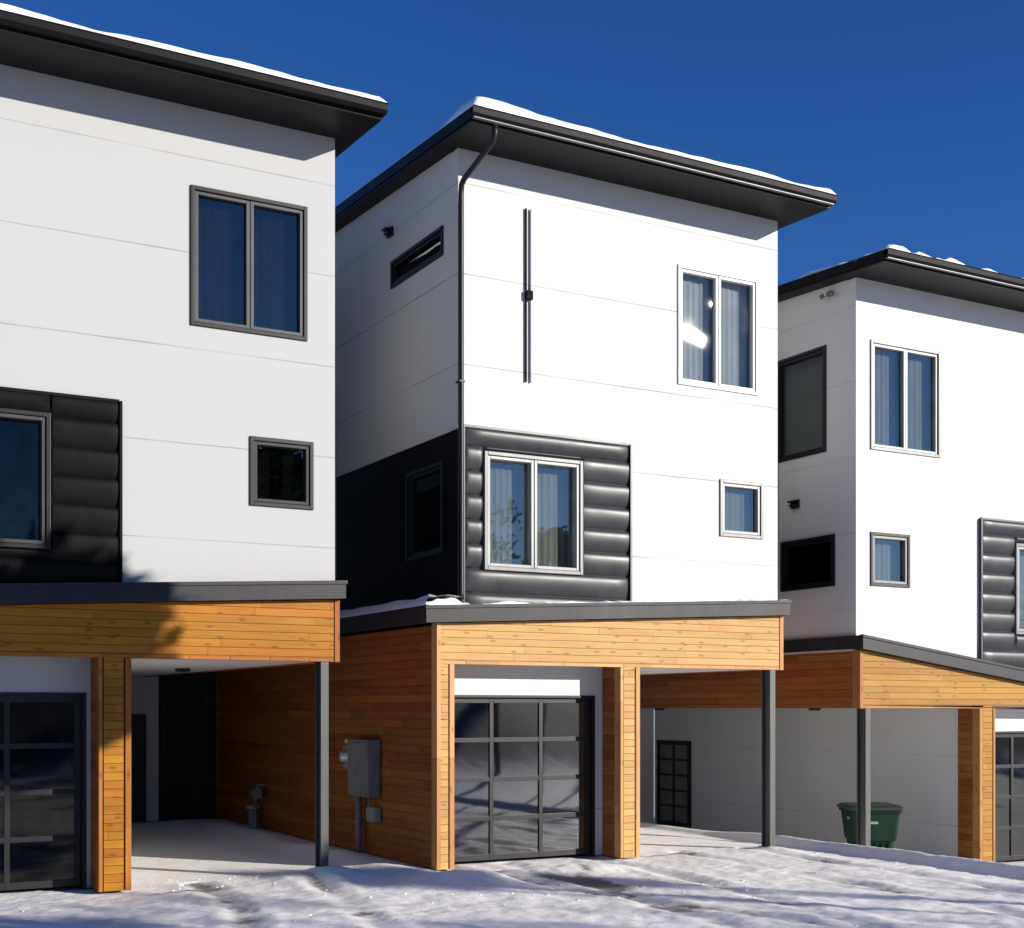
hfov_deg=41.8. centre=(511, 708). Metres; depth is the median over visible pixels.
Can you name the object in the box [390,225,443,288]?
window
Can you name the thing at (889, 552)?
window
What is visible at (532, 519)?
window
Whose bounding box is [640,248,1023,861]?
townhouse
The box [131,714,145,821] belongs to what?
back door
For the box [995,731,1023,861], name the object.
garage door
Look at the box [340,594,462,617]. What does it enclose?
ledge snow
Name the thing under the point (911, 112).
sky
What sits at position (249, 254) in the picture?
window
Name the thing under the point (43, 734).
garage door
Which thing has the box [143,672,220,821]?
privacy fence
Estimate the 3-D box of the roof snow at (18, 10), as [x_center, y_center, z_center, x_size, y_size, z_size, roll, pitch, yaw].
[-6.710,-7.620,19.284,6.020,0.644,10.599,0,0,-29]
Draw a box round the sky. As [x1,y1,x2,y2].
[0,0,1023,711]
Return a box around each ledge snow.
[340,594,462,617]
[426,598,786,604]
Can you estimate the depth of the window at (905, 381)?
21.85 m
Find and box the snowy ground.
[0,712,1023,927]
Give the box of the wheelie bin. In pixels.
[837,802,903,848]
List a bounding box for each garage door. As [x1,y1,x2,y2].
[0,692,85,890]
[454,695,594,861]
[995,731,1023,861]
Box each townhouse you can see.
[0,9,387,891]
[216,104,837,869]
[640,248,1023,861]
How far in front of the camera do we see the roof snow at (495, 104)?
17.54 m
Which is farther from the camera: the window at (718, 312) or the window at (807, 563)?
the window at (807, 563)
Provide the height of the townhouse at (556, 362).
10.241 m
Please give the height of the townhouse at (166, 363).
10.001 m
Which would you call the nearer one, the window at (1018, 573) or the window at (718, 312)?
the window at (718, 312)
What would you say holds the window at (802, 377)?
in the townhouse at (899, 678)
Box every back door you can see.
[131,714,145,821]
[657,740,690,828]
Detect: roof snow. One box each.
[0,3,385,101]
[335,96,836,206]
[778,244,997,285]
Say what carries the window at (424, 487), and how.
in the townhouse at (556, 362)
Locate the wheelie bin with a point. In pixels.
(884, 819)
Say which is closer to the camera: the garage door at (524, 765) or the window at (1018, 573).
the garage door at (524, 765)
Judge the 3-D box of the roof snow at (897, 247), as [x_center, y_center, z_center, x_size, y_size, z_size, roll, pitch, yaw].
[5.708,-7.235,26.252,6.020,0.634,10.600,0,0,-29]
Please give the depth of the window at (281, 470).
16.57 m
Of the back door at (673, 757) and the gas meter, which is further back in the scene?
the back door at (673, 757)
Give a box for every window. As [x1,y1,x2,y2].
[0,408,50,549]
[190,184,307,340]
[250,436,313,509]
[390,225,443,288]
[405,461,443,561]
[482,451,582,574]
[678,264,758,395]
[719,479,763,538]
[778,345,826,462]
[780,534,834,591]
[870,339,940,457]
[870,532,909,587]
[1013,543,1023,634]
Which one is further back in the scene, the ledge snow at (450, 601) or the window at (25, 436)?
the ledge snow at (450, 601)
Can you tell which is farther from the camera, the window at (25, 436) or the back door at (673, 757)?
the back door at (673, 757)
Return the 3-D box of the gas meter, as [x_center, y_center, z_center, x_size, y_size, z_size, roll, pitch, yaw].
[-4.470,1.726,23.338,0.366,0.848,0.248,0,0,44]
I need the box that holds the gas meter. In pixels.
[246,784,264,828]
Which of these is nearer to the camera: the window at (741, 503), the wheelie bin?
the window at (741, 503)
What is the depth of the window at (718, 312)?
19.94 m

